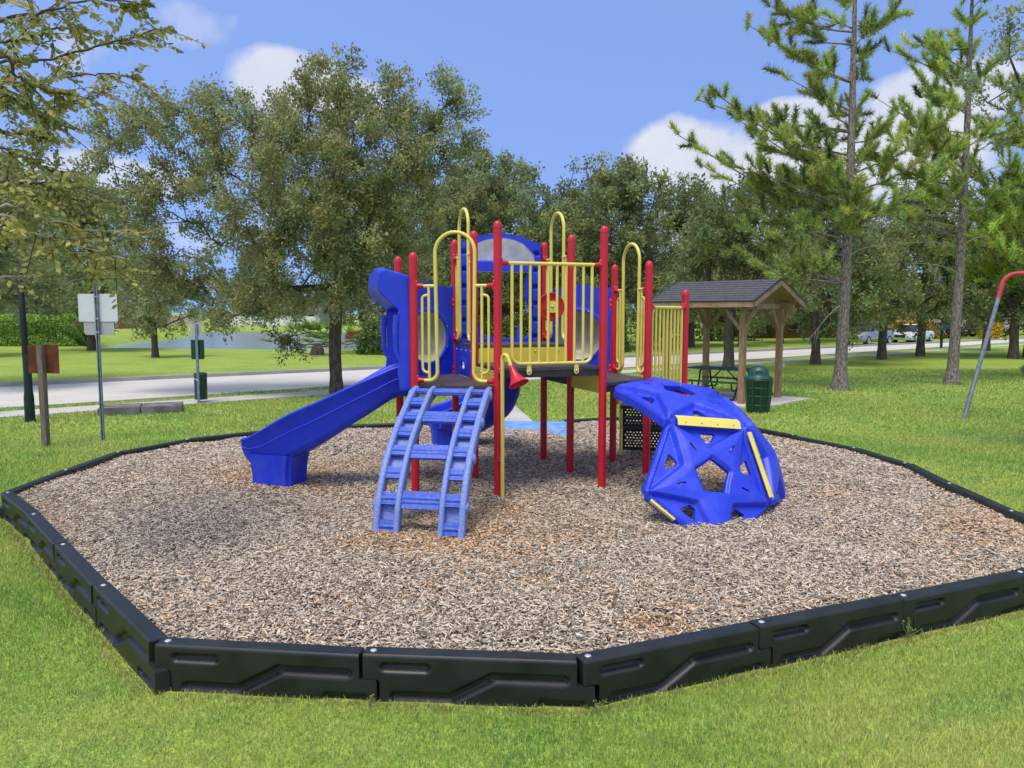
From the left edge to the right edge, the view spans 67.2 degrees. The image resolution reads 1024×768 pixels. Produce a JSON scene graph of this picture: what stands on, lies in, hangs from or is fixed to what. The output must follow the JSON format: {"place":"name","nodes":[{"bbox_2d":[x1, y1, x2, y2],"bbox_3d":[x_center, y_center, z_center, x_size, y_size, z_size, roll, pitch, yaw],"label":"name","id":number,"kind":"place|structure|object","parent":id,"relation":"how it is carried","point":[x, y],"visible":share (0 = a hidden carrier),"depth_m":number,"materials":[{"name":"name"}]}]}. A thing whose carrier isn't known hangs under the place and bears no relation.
{"place":"outdoors","nodes":[
{"label":"outdoors","id":0,"kind":"place"},
{"bbox_2d":[103,331,357,348],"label":"lake","id":1,"kind":"structure","parent":0,"point":[244,339],"depth_m":75.59,"materials":[{"name":"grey liquid"}]},
{"bbox_2d":[451,396,531,420],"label":"path","id":2,"kind":"structure","parent":0,"point":[516,414],"depth_m":16.23,"materials":[{"name":"concrete"}]},
{"bbox_2d":[0,314,1023,767],"bbox_3d":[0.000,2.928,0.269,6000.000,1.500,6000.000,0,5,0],"label":"ground","id":3,"kind":"structure","parent":0,"point":[78,362],"depth_m":4.60,"materials":[{"name":"green plant"}]},
{"bbox_2d":[1,491,40,538],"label":"border timber","id":4,"kind":"object","parent":3,"relation":"on","point":[17,509],"visible":0.71,"depth_m":7.82,"materials":[{"name":"black plastic"}]},
{"bbox_2d":[16,271,35,422],"bbox_3d":[-9.733,-0.682,15.422,0.196,3.121,0.188,0,5,0],"label":"black pole","id":5,"kind":"object","parent":3,"relation":"on","point":[29,409],"visible":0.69,"depth_m":15.39,"materials":[{"name":"metal"}]},
{"bbox_2d":[0,292,65,337],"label":"shrub","id":6,"kind":"object","parent":3,"relation":"on","point":[43,313],"visible":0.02,"depth_m":65.36,"materials":[{"name":"green plant"}]},
{"bbox_2d":[0,469,73,518],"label":"border timber","id":7,"kind":"object","parent":3,"relation":"on","point":[36,482],"visible":0.2,"depth_m":8.79,"materials":[{"name":"black plastic"}]},
{"bbox_2d":[0,119,77,324],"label":"oak tree","id":8,"kind":"object","parent":3,"relation":"on","point":[10,244],"visible":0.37,"depth_m":22.29,"materials":[{"name":"green plant"}]},
{"bbox_2d":[0,201,82,338],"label":"oak tree","id":9,"kind":"object","parent":3,"relation":"on","point":[5,288],"visible":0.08,"depth_m":57.39,"materials":[{"name":"green plant"}]},
{"bbox_2d":[0,313,86,345],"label":"hedge","id":10,"kind":"object","parent":3,"relation":"on","point":[40,335],"visible":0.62,"depth_m":51.36,"materials":[{"name":"green plant"}]},
{"bbox_2d":[27,345,59,446],"bbox_3d":[-7.686,0.237,12.632,0.536,1.760,0.110,1,5,6],"label":"wooden sign","id":11,"kind":"object","parent":3,"relation":"on","point":[43,360],"visible":0.83,"depth_m":12.60,"materials":[{"name":"brown wood"}]},
{"bbox_2d":[26,512,67,578],"bbox_3d":[-4.149,1.439,6.890,0.115,0.332,1.376,-7,8,-40],"label":"border timber","id":12,"kind":"object","parent":3,"relation":"on","point":[46,536],"visible":0.77,"depth_m":6.82,"materials":[{"name":"black plastic"}]},
{"bbox_2d":[1,165,143,350],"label":"oak tree","id":13,"kind":"object","parent":3,"relation":"on","point":[91,339],"visible":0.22,"depth_m":43.92,"materials":[{"name":"green plant"}]},
{"bbox_2d":[54,542,106,626],"bbox_3d":[-3.313,1.532,5.927,0.115,0.332,1.368,-4,7,-41],"label":"border timber","id":14,"kind":"object","parent":3,"relation":"on","point":[79,576],"visible":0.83,"depth_m":5.86,"materials":[{"name":"black plastic"}]},
{"bbox_2d":[42,217,127,338],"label":"oak tree","id":15,"kind":"object","parent":3,"relation":"on","point":[62,267],"visible":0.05,"depth_m":54.44,"materials":[{"name":"green plant"}]},
{"bbox_2d":[67,451,123,474],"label":"border timber","id":16,"kind":"object","parent":3,"relation":"on","point":[85,466],"visible":0.25,"depth_m":10.02,"materials":[{"name":"black plastic"}]},
{"bbox_2d":[78,285,117,440],"bbox_3d":[-7.030,-0.291,13.128,0.704,2.760,0.080,1,5,6],"label":"road sign","id":17,"kind":"object","parent":3,"relation":"on","point":[98,315],"visible":0.96,"depth_m":13.08,"materials":[{"name":"metal"}]},
{"bbox_2d":[1,315,202,325],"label":"fence","id":18,"kind":"object","parent":3,"relation":"on","point":[186,320],"visible":0.06,"depth_m":138.61,"materials":[{"name":"beige plastic"}]},
{"bbox_2d":[41,316,166,328],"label":"fence","id":19,"kind":"object","parent":3,"relation":"on","point":[122,325],"visible":0.11,"depth_m":107.86,"materials":[{"name":"brown"}]},
{"bbox_2d":[0,0,210,308],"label":"elm tree","id":20,"kind":"object","parent":3,"relation":"on","point":[22,189],"visible":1,"depth_m":5.70,"materials":[{"name":"green plant"}]},
{"bbox_2d":[93,582,171,694],"bbox_3d":[-2.465,1.617,4.972,0.115,0.332,1.375,-3,5,-42],"label":"border timber","id":21,"kind":"object","parent":3,"relation":"on","point":[134,633],"visible":0.91,"depth_m":4.82,"materials":[{"name":"black plastic"}]},
{"bbox_2d":[97,401,183,416],"bbox_3d":[-8.200,0.577,17.074,1.664,0.230,0.840,-2,6,-21],"label":"concrete pad","id":22,"kind":"object","parent":3,"relation":"on","point":[141,408],"visible":0.63,"depth_m":16.78,"materials":[{"name":"grey concrete"}]},
{"bbox_2d":[123,439,191,455],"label":"border timber","id":23,"kind":"object","parent":3,"relation":"on","point":[148,448],"visible":0.22,"depth_m":11.16,"materials":[{"name":"black plastic"}]},
{"bbox_2d":[115,248,207,357],"bbox_3d":[-17.791,-3.946,38.470,3.844,5.369,4.034,4,7,37],"label":"oak tree","id":24,"kind":"object","parent":3,"relation":"on","point":[151,329],"visible":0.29,"depth_m":38.25,"materials":[{"name":"green plant"}]},
{"bbox_2d":[190,323,207,402],"bbox_3d":[-7.600,-0.470,18.720,0.313,2.015,0.384,0,5,0],"label":"dog waste station","id":25,"kind":"object","parent":3,"relation":"on","point":[200,378],"visible":0.99,"depth_m":18.58,"materials":[{"name":"green plastic"}]},
{"bbox_2d":[179,241,241,320],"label":"oak tree","id":26,"kind":"object","parent":3,"relation":"on","point":[212,263],"visible":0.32,"depth_m":147.94,"materials":[{"name":"green plant"}]},
{"bbox_2d":[189,430,259,441],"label":"border timber","id":27,"kind":"object","parent":3,"relation":"on","point":[212,438],"visible":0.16,"depth_m":12.08,"materials":[{"name":"black plastic"}]},
{"bbox_2d":[220,248,273,314],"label":"oak tree","id":28,"kind":"object","parent":3,"relation":"on","point":[255,298],"visible":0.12,"depth_m":140.01,"materials":[{"name":"green plant"}]},
{"bbox_2d":[155,637,379,701],"bbox_3d":[-1.414,1.670,4.465,1.320,0.332,0.115,1,6,6],"label":"border timber","id":29,"kind":"object","parent":3,"relation":"on","point":[253,668],"visible":0.86,"depth_m":4.42,"materials":[{"name":"black plastic"}]},
{"bbox_2d":[220,316,315,325],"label":"fence","id":30,"kind":"object","parent":3,"relation":"on","point":[308,318],"visible":0.37,"depth_m":135.23,"materials":[{"name":"white plastic"}]},
{"bbox_2d":[64,42,491,393],"bbox_3d":[-5.845,-4.305,20.914,10.641,9.340,6.655,2,6,20],"label":"oak tree","id":31,"kind":"object","parent":3,"relation":"on","point":[326,215],"visible":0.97,"depth_m":19.61,"materials":[{"name":"green plant"}]},
{"bbox_2d":[237,298,328,323],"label":"house","id":32,"kind":"structure","parent":3,"relation":"on","point":[322,314],"depth_m":153.74,"materials":[{"name":"grey tile"}]},
{"bbox_2d":[260,273,308,315],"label":"oak tree","id":33,"kind":"object","parent":3,"relation":"on","point":[292,282],"visible":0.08,"depth_m":143.00,"materials":[{"name":"green plant"}]},
{"bbox_2d":[257,314,370,354],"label":"palmetto bush","id":34,"kind":"object","parent":3,"relation":"on","point":[317,348],"visible":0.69,"depth_m":40.35,"materials":[{"name":"green plant"}]},
{"bbox_2d":[313,260,356,324],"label":"oak tree","id":35,"kind":"object","parent":3,"relation":"on","point":[345,305],"visible":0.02,"depth_m":141.28,"materials":[{"name":"green plant"}]},
{"bbox_2d":[343,330,360,339],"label":"flowering shrub","id":36,"kind":"object","parent":3,"relation":"on","point":[348,334],"visible":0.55,"depth_m":66.32,"materials":[{"name":"green plant"}]},
{"bbox_2d":[343,280,385,318],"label":"oak tree","id":37,"kind":"object","parent":3,"relation":"on","point":[365,307],"visible":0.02,"depth_m":135.30,"materials":[{"name":"green plant"}]},
{"bbox_2d":[347,314,386,354],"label":"shrub","id":38,"kind":"object","parent":3,"relation":"on","point":[369,343],"visible":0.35,"depth_m":40.91,"materials":[{"name":"green plant"}]},
{"bbox_2d":[347,423,394,428],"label":"border timber","id":39,"kind":"object","parent":3,"relation":"on","point":[384,425],"visible":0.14,"depth_m":13.27,"materials":[{"name":"black plastic"}]},
{"bbox_2d":[310,203,448,350],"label":"oak tree","id":40,"kind":"object","parent":3,"relation":"on","point":[359,316],"visible":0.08,"depth_m":43.61,"materials":[{"name":"green plant"}]},
{"bbox_2d":[406,222,450,284],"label":"oak tree","id":41,"kind":"object","parent":3,"relation":"on","point":[419,270],"visible":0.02,"depth_m":58.16,"materials":[{"name":"green plant"}]},
{"bbox_2d":[402,166,528,323],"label":"oak tree","id":42,"kind":"object","parent":3,"relation":"on","point":[479,216],"visible":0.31,"depth_m":43.19,"materials":[{"name":"green plant"}]},
{"bbox_2d":[362,646,594,709],"bbox_3d":[-0.191,1.682,4.365,1.313,0.332,0.115,1,5,4],"label":"border timber","id":43,"kind":"object","parent":3,"relation":"on","point":[482,677],"visible":0.86,"depth_m":4.32,"materials":[{"name":"black plastic"}]},
{"bbox_2d":[415,145,559,319],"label":"oak tree","id":44,"kind":"object","parent":3,"relation":"on","point":[496,182],"visible":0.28,"depth_m":46.59,"materials":[{"name":"green plant"}]},
{"bbox_2d":[478,311,528,338],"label":"shrub","id":45,"kind":"object","parent":3,"relation":"on","point":[505,326],"visible":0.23,"depth_m":41.71,"materials":[{"name":"green plant"}]},
{"bbox_2d":[478,291,528,337],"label":"shrub","id":46,"kind":"object","parent":3,"relation":"on","point":[504,312],"visible":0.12,"depth_m":44.18,"materials":[{"name":"green plant"}]},
{"bbox_2d":[0,338,1023,386],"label":"kerb","id":47,"kind":"structure","parent":3,"relation":"on","point":[49,382],"depth_m":27.52,"materials":[{"name":"concrete"}]},
{"bbox_2d":[0,341,1023,408],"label":"kerb","id":48,"kind":"structure","parent":3,"relation":"on","point":[468,377],"depth_m":22.22,"materials":[{"name":"concrete"}]},
{"bbox_2d":[17,420,1023,653],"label":"wood chip bed","id":49,"kind":"object","parent":3,"relation":"on","point":[486,611],"visible":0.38,"depth_m":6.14,"materials":[{"name":"wood"}]},
{"bbox_2d":[240,207,784,540],"bbox_3d":[-0.082,-0.359,9.137,6.052,3.494,5.158,0,5,0],"label":"playground structure","id":50,"kind":"object","parent":49,"relation":"on","point":[573,338],"visible":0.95,"depth_m":8.36,"materials":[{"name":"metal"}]},
{"bbox_2d":[504,421,566,436],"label":"access ramp","id":51,"kind":"structure","parent":49,"relation":"on","point":[528,425],"depth_m":13.18,"materials":[{"name":"blue plastic"}]},
{"bbox_2d":[478,177,616,307],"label":"oak tree","id":52,"kind":"object","parent":3,"relation":"on","point":[537,230],"visible":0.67,"depth_m":41.70,"materials":[{"name":"green plant"}]},
{"bbox_2d":[523,154,635,302],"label":"oak tree","id":53,"kind":"object","parent":3,"relation":"on","point":[574,192],"visible":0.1,"depth_m":47.98,"materials":[{"name":"green plant"}]},
{"bbox_2d":[564,417,618,422],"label":"border timber","id":54,"kind":"object","parent":3,"relation":"on","point":[587,419],"visible":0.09,"depth_m":13.98,"materials":[{"name":"black plastic"}]},
{"bbox_2d":[594,219,643,333],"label":"oak tree","id":55,"kind":"object","parent":3,"relation":"on","point":[630,275],"visible":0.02,"depth_m":81.89,"materials":[{"name":"green plant"}]},
{"bbox_2d":[624,325,635,352],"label":"shrub","id":56,"kind":"object","parent":3,"relation":"on","point":[626,338],"depth_m":43.49,"materials":[{"name":"green plant"}]},
{"bbox_2d":[553,149,719,348],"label":"oak tree","id":57,"kind":"object","parent":3,"relation":"on","point":[628,197],"visible":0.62,"depth_m":44.49,"materials":[{"name":"green plant"}]},
{"bbox_2d":[609,203,675,339],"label":"oak tree","id":58,"kind":"object","parent":3,"relation":"on","point":[632,318],"visible":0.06,"depth_m":55.71,"materials":[{"name":"green plant"}]},
{"bbox_2d":[575,622,770,705],"bbox_3d":[0.978,1.662,4.564,1.308,0.332,0.115,-2,6,-23],"label":"border timber","id":59,"kind":"object","parent":3,"relation":"on","point":[636,669],"visible":0.94,"depth_m":4.50,"materials":[{"name":"black plastic"}]},
{"bbox_2d":[626,171,739,346],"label":"oak tree","id":60,"kind":"object","parent":3,"relation":"on","point":[683,207],"visible":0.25,"depth_m":48.62,"materials":[{"name":"green plant"}]},
{"bbox_2d":[632,309,764,341],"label":"shrub","id":61,"kind":"object","parent":3,"relation":"on","point":[719,334],"visible":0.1,"depth_m":60.69,"materials":[{"name":"green plant"}]},
{"bbox_2d":[681,234,736,340],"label":"oak tree","id":62,"kind":"object","parent":3,"relation":"on","point":[722,327],"visible":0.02,"depth_m":60.73,"materials":[{"name":"green plant"}]},
{"bbox_2d":[710,236,782,345],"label":"oak tree","id":63,"kind":"object","parent":3,"relation":"on","point":[716,312],"visible":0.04,"depth_m":50.83,"materials":[{"name":"green plant"}]},
{"bbox_2d":[654,169,840,370],"bbox_3d":[8.518,-4.135,28.471,6.854,7.615,6.310,3,6,31],"label":"oak tree","id":64,"kind":"object","parent":3,"relation":"on","point":[707,237],"visible":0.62,"depth_m":28.73,"materials":[{"name":"green plant"}]},
{"bbox_2d":[687,391,810,407],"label":"concrete slab","id":65,"kind":"structure","parent":3,"relation":"on","point":[777,401],"depth_m":19.43,"materials":[{"name":"grey concrete"}]},
{"bbox_2d":[678,366,750,400],"bbox_3d":[5.470,-0.037,19.874,1.860,0.759,1.580,5,7,44],"label":"picnic table","id":66,"kind":"object","parent":65,"relation":"on","point":[728,369],"visible":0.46,"depth_m":19.85,"materials":[{"name":"green metal"}]},
{"bbox_2d":[652,278,805,403],"bbox_3d":[5.489,-1.155,19.808,2.945,3.010,2.825,5,7,44],"label":"picnic shelter","id":67,"kind":"object","parent":65,"relation":"on","point":[780,295],"visible":0.81,"depth_m":19.29,"materials":[{"name":"brown wood"}]},
{"bbox_2d":[744,365,772,413],"bbox_3d":[5.460,0.110,17.061,0.609,1.043,0.609,0,5,0],"label":"litter bin","id":68,"kind":"object","parent":3,"relation":"on","point":[758,379],"visible":0.99,"depth_m":16.86,"materials":[{"name":"green plastic"}]},
{"bbox_2d":[715,308,836,337],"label":"shrub","id":69,"kind":"object","parent":3,"relation":"on","point":[827,334],"visible":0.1,"depth_m":68.60,"materials":[{"name":"green plant"}]},
{"bbox_2d":[758,428,797,438],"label":"border timber","id":70,"kind":"object","parent":3,"relation":"on","point":[775,433],"visible":0.23,"depth_m":12.40,"materials":[{"name":"black plastic"}]},
{"bbox_2d":[748,241,837,343],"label":"oak tree","id":71,"kind":"object","parent":3,"relation":"on","point":[821,300],"visible":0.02,"depth_m":55.74,"materials":[{"name":"green plant"}]},
{"bbox_2d":[737,309,858,337],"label":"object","id":72,"kind":"structure","parent":3,"relation":"on","point":[795,328],"depth_m":68.97,"materials":[{"name":"beige plant"}]},
{"bbox_2d":[769,219,850,341],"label":"oak tree","id":73,"kind":"object","parent":3,"relation":"on","point":[805,318],"visible":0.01,"depth_m":59.35,"materials":[{"name":"green plant"}]},
{"bbox_2d":[713,148,929,364],"bbox_3d":[12.897,-5.388,32.625,6.828,9.346,7.976,-4,7,-40],"label":"oak tree","id":74,"kind":"object","parent":3,"relation":"on","point":[871,271],"visible":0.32,"depth_m":31.84,"materials":[{"name":"green plant"}]},
{"bbox_2d":[792,436,856,450],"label":"border timber","id":75,"kind":"object","parent":3,"relation":"on","point":[822,443],"visible":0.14,"depth_m":11.50,"materials":[{"name":"black plastic"}]},
{"bbox_2d":[748,594,912,667],"bbox_3d":[2.101,1.616,5.029,1.303,0.331,0.115,-2,5,-23],"label":"border timber","id":76,"kind":"object","parent":3,"relation":"on","point":[793,637],"visible":0.91,"depth_m":4.96,"materials":[{"name":"black plastic"}]},
{"bbox_2d":[848,323,893,344],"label":"parked car","id":77,"kind":"object","parent":3,"relation":"on","point":[870,335],"visible":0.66,"depth_m":53.03,"materials":[{"name":"silver metal"}]},
{"bbox_2d":[853,448,910,466],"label":"border timber","id":78,"kind":"object","parent":3,"relation":"on","point":[884,458],"visible":0.26,"depth_m":10.36,"materials":[{"name":"black plastic"}]},
{"bbox_2d":[833,201,970,359],"bbox_3d":[18.259,-4.896,36.762,6.310,7.615,6.854,1,5,12],"label":"oak tree","id":79,"kind":"object","parent":3,"relation":"on","point":[892,234],"visible":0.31,"depth_m":35.32,"materials":[{"name":"green plant"}]},
{"bbox_2d":[892,324,933,341],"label":"parked car","id":80,"kind":"object","parent":3,"relation":"on","point":[929,337],"visible":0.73,"depth_m":57.82,"materials":[{"name":"white paint"}]},
{"bbox_2d":[888,318,948,338],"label":"flowering shrub","id":81,"kind":"object","parent":3,"relation":"on","point":[935,330],"visible":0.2,"depth_m":65.81,"materials":[{"name":"orange plant"}]},
{"bbox_2d":[827,0,1023,383],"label":"pine tree","id":82,"kind":"object","parent":3,"relation":"on","point":[936,95],"visible":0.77,"depth_m":23.17,"materials":[{"name":"green plant"}]},
{"bbox_2d":[831,173,1022,356],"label":"oak tree","id":83,"kind":"object","parent":3,"relation":"on","point":[947,295],"visible":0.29,"depth_m":38.29,"materials":[{"name":"green plant"}]},
{"bbox_2d":[904,463,955,491],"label":"border timber","id":84,"kind":"object","parent":3,"relation":"on","point":[940,482],"visible":0.33,"depth_m":9.10,"materials":[{"name":"black plastic"}]},
{"bbox_2d":[888,293,981,326],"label":"house","id":85,"kind":"structure","parent":3,"relation":"on","point":[938,321],"depth_m":93.40,"materials":[{"name":"brown tile"}]},
{"bbox_2d":[893,225,982,337],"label":"oak tree","id":86,"kind":"object","parent":3,"relation":"on","point":[941,317],"visible":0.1,"depth_m":66.61,"materials":[{"name":"green plant"}]},
{"bbox_2d":[938,326,945,347],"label":"mailbox","id":87,"kind":"object","parent":3,"relation":"on","point":[941,328],"visible":0.81,"depth_m":48.89,"materials":[{"name":"green metal"}]},
{"bbox_2d":[931,323,966,337],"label":"parked car","id":88,"kind":"object","parent":3,"relation":"on","point":[948,333],"visible":0.12,"depth_m":68.71,"materials":[{"name":"black paint"}]},
{"bbox_2d":[891,571,1023,635],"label":"border timber","id":89,"kind":"object","parent":3,"relation":"on","point":[962,602],"visible":0.91,"depth_m":5.44,"materials":[{"name":"black plastic"}]},
{"bbox_2d":[904,70,1023,287],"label":"pine tree","id":90,"kind":"object","parent":3,"relation":"on","point":[1003,221],"visible":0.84,"depth_m":24.46,"materials":[{"name":"green plant"}]},
{"bbox_2d":[929,240,1023,350],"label":"oak tree","id":91,"kind":"object","parent":3,"relation":"on","point":[988,348],"visible":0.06,"depth_m":45.10,"materials":[{"name":"green plant"}]},
{"bbox_2d":[947,485,1017,517],"bbox_3d":[4.899,1.334,8.100,0.115,0.332,1.289,0,6,3],"label":"border timber","id":92,"kind":"object","parent":3,"relation":"on","point":[1002,510],"visible":0.26,"depth_m":7.98,"materials":[{"name":"black plastic"}]},
{"bbox_2d":[944,208,1023,358],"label":"oak tree","id":93,"kind":"object","parent":3,"relation":"on","point":[1013,350],"visible":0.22,"depth_m":37.14,"materials":[{"name":"green plant"}]},
{"bbox_2d":[948,0,1023,155],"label":"oak tree","id":94,"kind":"object","parent":3,"relation":"on","point":[1009,42],"visible":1,"depth_m":11.18,"materials":[{"name":"green plant"}]},
{"bbox_2d":[977,319,1005,338],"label":"flowering shrub","id":95,"kind":"object","parent":3,"relation":"on","point":[998,332],"visible":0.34,"depth_m":65.34,"materials":[{"name":"yellow plant"}]},
{"bbox_2d":[962,271,1023,418],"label":"swing frame","id":96,"kind":"object","parent":3,"relation":"on","point":[1005,278],"visible":0.93,"depth_m":16.10,"materials":[{"name":"red metal"}]},
{"bbox_2d":[963,159,1023,356],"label":"oak tree","id":97,"kind":"object","parent":3,"relation":"on","point":[1005,307],"visible":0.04,"depth_m":38.59,"materials":[{"name":"green plant"}]},
{"bbox_2d":[1008,512,1023,524],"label":"border timber","id":98,"kind":"object","parent":3,"relation":"on","point":[1017,516],"visible":0.13,"depth_m":7.32,"materials":[{"name":"black plastic"}]},
{"bbox_2d":[1010,567,1023,593],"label":"border timber","id":99,"kind":"object","parent":3,"relation":"on","point":[1019,571],"visible":0.24,"depth_m":5.73,"materials":[{"name":"black plastic"}]},
{"label":"soil ring","id":100,"kind":"structure","parent":3,"relation":"on","visible":0},
{"bbox_2d":[666,0,961,389],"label":"pine tree","id":101,"kind":"object","parent":100,"relation":"on","point":[852,210],"visible":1,"depth_m":21.52,"materials":[{"name":"green plant"}]},
{"bbox_2d":[0,339,1023,406],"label":"road","id":102,"kind":"structure","parent":0,"point":[12,396],"depth_m":23.73,"materials":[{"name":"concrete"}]},
{"bbox_2d":[0,344,1023,418],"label":"pavement","id":103,"kind":"structure","parent":0,"point":[68,410],"depth_m":20.09,"materials":[{"name":"concrete"}]},
{"bbox_2d":[0,0,1023,313],"label":"sky","id":104,"kind":"structure","parent":0,"point":[558,80],"materials":[{"name":"blue"}]},
{"bbox_2d":[961,322,1008,336],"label":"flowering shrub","id":105,"kind":"object","parent":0,"point":[974,334],"visible":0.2,"depth_m":72.01,"materials":[{"name":"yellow plant"}]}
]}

